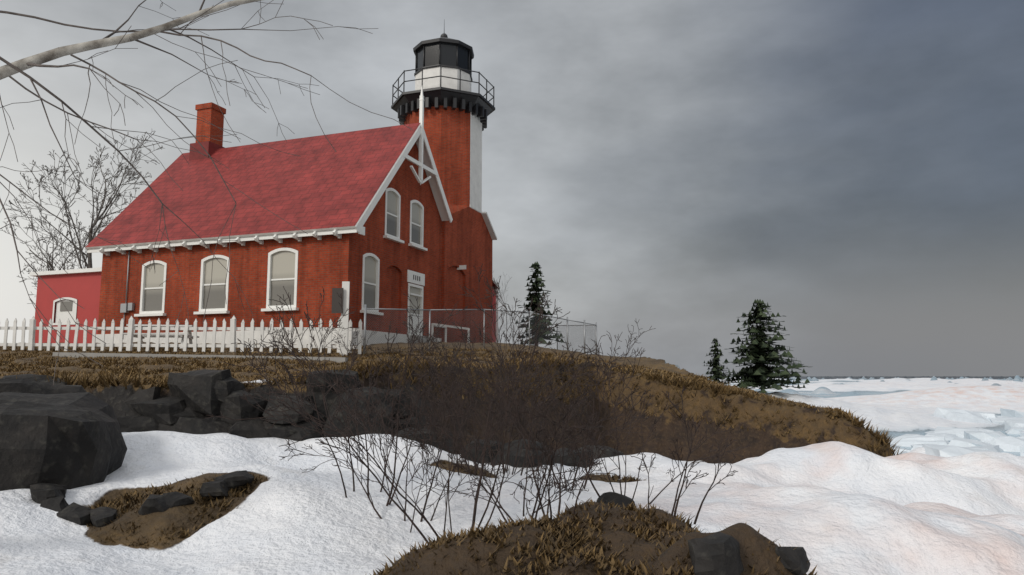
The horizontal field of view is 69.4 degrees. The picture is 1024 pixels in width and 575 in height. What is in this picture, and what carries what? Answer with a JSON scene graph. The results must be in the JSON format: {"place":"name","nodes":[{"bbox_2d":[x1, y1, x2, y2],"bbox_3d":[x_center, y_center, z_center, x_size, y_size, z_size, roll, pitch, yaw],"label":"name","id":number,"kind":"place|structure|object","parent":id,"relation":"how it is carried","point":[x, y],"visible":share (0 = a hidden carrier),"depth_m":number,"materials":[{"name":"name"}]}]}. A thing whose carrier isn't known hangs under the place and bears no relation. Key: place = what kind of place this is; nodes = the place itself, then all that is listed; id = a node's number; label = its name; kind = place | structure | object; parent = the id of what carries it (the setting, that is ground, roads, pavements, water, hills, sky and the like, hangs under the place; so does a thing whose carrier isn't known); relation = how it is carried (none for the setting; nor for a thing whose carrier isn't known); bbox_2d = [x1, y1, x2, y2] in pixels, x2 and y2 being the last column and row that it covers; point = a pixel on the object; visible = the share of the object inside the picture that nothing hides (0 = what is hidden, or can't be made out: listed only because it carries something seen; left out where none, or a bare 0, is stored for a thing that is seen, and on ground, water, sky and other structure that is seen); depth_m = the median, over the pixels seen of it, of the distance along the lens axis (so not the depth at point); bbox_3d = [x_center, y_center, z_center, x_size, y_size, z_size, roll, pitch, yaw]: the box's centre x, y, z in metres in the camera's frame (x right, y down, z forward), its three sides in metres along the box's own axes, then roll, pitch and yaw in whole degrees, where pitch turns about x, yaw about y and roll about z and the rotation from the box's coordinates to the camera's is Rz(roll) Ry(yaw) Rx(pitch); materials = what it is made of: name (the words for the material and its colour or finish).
{"place":"outdoors","nodes":[
{"label":"outdoors","id":0,"kind":"place"},
{"bbox_2d":[0,0,261,79],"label":"tree branch","id":1,"kind":"object","parent":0,"point":[6,70],"visible":0.97,"depth_m":5.76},
{"bbox_2d":[0,0,412,384],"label":"bare branches","id":2,"kind":"object","parent":1,"relation":"attached to","point":[32,80],"visible":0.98,"depth_m":5.77,"materials":[{"name":"wood"}]},
{"bbox_2d":[97,142,441,337],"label":"house","id":3,"kind":"structure","parent":0,"point":[327,263],"depth_m":28.62,"materials":[{"name":"red brick"}]},
{"bbox_2d":[29,88,465,335],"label":"house trim","id":4,"kind":"structure","parent":3,"relation":"attached to","point":[282,267],"depth_m":28.94,"materials":[{"name":"white wood"}]},
{"bbox_2d":[85,123,448,248],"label":"roof","id":5,"kind":"structure","parent":3,"relation":"on","point":[320,184],"depth_m":30.17,"materials":[{"name":"red"}]},
{"bbox_2d":[189,141,224,160],"bbox_3d":[-14.304,-6.162,34.859,1.100,1.030,1.240,-2,-7,20],"label":"chimney flashing","id":6,"kind":"object","parent":5,"relation":"on","point":[211,148],"visible":0.5,"depth_m":34.31,"materials":[{"name":"red metal"}]},
{"bbox_2d":[195,102,225,146],"bbox_3d":[-14.304,-7.041,34.965,0.960,3.100,0.960,-2,-7,20],"label":"chimney","id":7,"kind":"object","parent":5,"relation":"on","point":[210,112],"visible":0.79,"depth_m":34.70,"materials":[{"name":"brick"}]},
{"bbox_2d":[492,278,499,342],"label":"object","id":8,"kind":"structure","parent":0,"point":[494,286],"depth_m":40.44,"materials":[{"name":"red brick"}]},
{"bbox_2d":[0,342,1023,574],"bbox_3d":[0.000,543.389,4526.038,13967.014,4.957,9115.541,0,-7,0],"label":"terrain","id":9,"kind":"structure","parent":0,"point":[829,503],"depth_m":8.10,"materials":[{"name":"white snow"}]},
{"bbox_2d":[10,206,88,303],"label":"bare tree","id":10,"kind":"object","parent":9,"relation":"on","point":[54,232],"visible":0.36,"depth_m":60.72,"materials":[{"name":"grey plant"}]},
{"bbox_2d":[35,272,101,342],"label":"shed","id":11,"kind":"structure","parent":9,"relation":"on","point":[83,289],"depth_m":31.06,"materials":[{"name":"red paint"}]},
{"bbox_2d":[1,131,162,284],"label":"bare tree","id":12,"kind":"object","parent":9,"relation":"on","point":[90,237],"visible":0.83,"depth_m":52.36,"materials":[{"name":"grey plant"}]},
{"bbox_2d":[0,316,361,353],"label":"picket fence","id":13,"kind":"object","parent":9,"relation":"on","point":[32,328],"visible":0.85,"depth_m":21.38,"materials":[{"name":"white wood"}]},
{"bbox_2d":[95,330,441,344],"bbox_3d":[-9.773,2.672,32.140,11.780,1.020,9.080,-2,-7,20],"label":"foundation","id":14,"kind":"object","parent":9,"relation":"on","point":[305,338],"visible":0.07,"depth_m":27.70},
{"bbox_2d":[267,325,300,353],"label":"shrub","id":15,"kind":"object","parent":9,"relation":"on","point":[281,338],"visible":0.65,"depth_m":19.27,"materials":[{"name":"brown plant"}]},
{"bbox_2d":[53,281,596,362],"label":"yard fixtures","id":16,"kind":"object","parent":9,"relation":"on","point":[344,290],"visible":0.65,"depth_m":20.22,"materials":[{"name":"grey"}]},
{"bbox_2d":[326,326,376,358],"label":"shrub","id":17,"kind":"object","parent":9,"relation":"on","point":[356,332],"visible":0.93,"depth_m":19.44,"materials":[{"name":"brown plant"}]},
{"bbox_2d":[268,294,467,505],"bbox_3d":[-1.317,1.222,7.864,1.972,2.144,2.259,-3,-7,22],"label":"shrub","id":18,"kind":"object","parent":9,"relation":"on","point":[378,403],"visible":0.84,"depth_m":7.60,"materials":[{"name":"brown plant"}]},
{"bbox_2d":[279,358,502,532],"bbox_3d":[-1.194,1.573,7.487,2.230,1.709,1.406,0,-7,0],"label":"shrub","id":19,"kind":"object","parent":9,"relation":"on","point":[407,458],"visible":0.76,"depth_m":7.45,"materials":[{"name":"brown plant"}]},
{"bbox_2d":[204,263,599,542],"bbox_3d":[-0.622,1.081,6.523,3.752,2.637,2.528,7,-9,-44],"label":"shrub","id":20,"kind":"object","parent":9,"relation":"on","point":[444,395],"visible":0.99,"depth_m":6.41,"materials":[{"name":"brown plant"}]},
{"bbox_2d":[0,369,809,574],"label":"rocks","id":21,"kind":"object","parent":9,"relation":"on","point":[57,439],"visible":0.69,"depth_m":8.74,"materials":[{"name":"grey stone"}]},
{"bbox_2d":[375,320,484,439],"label":"shrub","id":22,"kind":"object","parent":9,"relation":"on","point":[447,366],"visible":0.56,"depth_m":11.27,"materials":[{"name":"brown plant"}]},
{"bbox_2d":[391,33,496,239],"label":"tower trim","id":23,"kind":"structure","parent":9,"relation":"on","point":[443,71],"depth_m":37.05,"materials":[{"name":"white paint"}]},
{"bbox_2d":[0,346,904,574],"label":"grass","id":24,"kind":"structure","parent":9,"relation":"on","point":[125,501],"depth_m":12.08,"materials":[{"name":"brown plant"}]},
{"bbox_2d":[441,220,492,342],"bbox_3d":[-3.830,0.432,36.779,3.800,6.572,5.906,-2,-7,20],"label":"tower base","id":25,"kind":"object","parent":9,"relation":"on","point":[469,248],"visible":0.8,"depth_m":35.65,"materials":[{"name":"red brick"}]},
{"bbox_2d":[448,204,490,237],"bbox_3d":[-3.760,-3.337,37.204,3.950,1.014,5.906,-2,-7,20],"label":"tower shoulder","id":26,"kind":"object","parent":25,"relation":"on","point":[469,217],"visible":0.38,"depth_m":36.26},
{"bbox_2d":[404,105,469,205],"bbox_3d":[-3.543,-6.275,37.788,3.700,4.998,3.700,-2,-7,20],"label":"tower shaft","id":27,"kind":"object","parent":26,"relation":"on","point":[447,132],"visible":0.35,"depth_m":36.11,"materials":[{"name":"red brick"}]},
{"bbox_2d":[401,320,539,477],"bbox_3d":[-0.482,1.354,9.030,1.713,1.978,2.345,0,-7,0],"label":"shrub","id":28,"kind":"object","parent":9,"relation":"on","point":[453,372],"visible":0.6,"depth_m":8.93,"materials":[{"name":"brown plant"}]},
{"bbox_2d":[365,310,595,353],"bbox_3d":[0.421,1.787,27.724,2.962,1.850,16.639,-3,-7,22],"label":"chain-link fence","id":29,"kind":"object","parent":9,"relation":"on","point":[592,338],"visible":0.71,"depth_m":24.80,"materials":[{"name":"grey metal"}]},
{"bbox_2d":[492,274,509,339],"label":"bare shrub","id":30,"kind":"object","parent":9,"relation":"on","point":[498,303],"visible":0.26,"depth_m":41.18,"materials":[{"name":"brown plant"}]},
{"bbox_2d":[405,354,616,525],"bbox_3d":[0.154,1.503,7.070,2.363,1.676,1.572,-5,-9,39],"label":"shrub","id":31,"kind":"object","parent":9,"relation":"on","point":[544,454],"visible":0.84,"depth_m":6.72,"materials":[{"name":"brown plant"}]},
{"bbox_2d":[499,288,522,343],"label":"bare shrub","id":32,"kind":"object","parent":9,"relation":"on","point":[509,315],"visible":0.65,"depth_m":43.15,"materials":[{"name":"brown plant"}]},
{"bbox_2d":[447,329,580,475],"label":"shrub","id":33,"kind":"object","parent":9,"relation":"on","point":[532,427],"visible":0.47,"depth_m":10.42,"materials":[{"name":"brown plant"}]},
{"bbox_2d":[515,262,566,344],"bbox_3d":[1.328,0.841,34.030,2.491,4.220,2.709,-4,-8,29],"label":"conifer","id":34,"kind":"object","parent":9,"relation":"on","point":[535,288],"depth_m":34.03,"materials":[{"name":"green plant"}]},
{"bbox_2d":[480,352,610,519],"bbox_3d":[0.243,1.307,6.347,1.024,1.467,1.720,0,-7,0],"label":"shrub","id":35,"kind":"object","parent":9,"relation":"on","point":[517,416],"visible":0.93,"depth_m":6.08,"materials":[{"name":"brown plant"}]},
{"bbox_2d":[471,319,655,489],"bbox_3d":[0.690,1.398,8.802,2.004,2.116,1.777,-2,-7,13],"label":"shrub","id":36,"kind":"object","parent":9,"relation":"on","point":[578,388],"visible":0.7,"depth_m":8.75,"materials":[{"name":"brown plant"}]},
{"bbox_2d":[525,417,602,451],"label":"shrub","id":37,"kind":"object","parent":9,"relation":"on","point":[573,439],"visible":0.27,"depth_m":12.74,"materials":[{"name":"brown plant"}]},
{"bbox_2d":[518,335,749,503],"bbox_3d":[1.069,1.319,7.122,2.158,1.738,1.384,5,-8,-36],"label":"shrub","id":38,"kind":"object","parent":9,"relation":"on","point":[618,442],"visible":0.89,"depth_m":7.21,"materials":[{"name":"brown plant"}]},
{"bbox_2d":[630,386,737,524],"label":"shrub","id":39,"kind":"object","parent":9,"relation":"on","point":[696,429],"visible":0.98,"depth_m":5.85,"materials":[{"name":"brown plant"}]},
{"bbox_2d":[704,338,736,382],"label":"conifer","id":40,"kind":"object","parent":9,"relation":"on","point":[716,370],"visible":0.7,"depth_m":58.48,"materials":[{"name":"green plant"}]},
{"bbox_2d":[720,299,809,392],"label":"conifer","id":41,"kind":"object","parent":9,"relation":"on","point":[759,352],"visible":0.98,"depth_m":55.11,"materials":[{"name":"green plant"}]},
{"bbox_2d":[890,408,1023,456],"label":"ice blocks","id":42,"kind":"structure","parent":9,"relation":"on","point":[944,441],"depth_m":38.75,"materials":[{"name":"white ice"}]},
{"bbox_2d":[0,0,1023,375],"label":"sky","id":43,"kind":"structure","parent":0,"point":[853,169],"materials":[{"name":"grey"}]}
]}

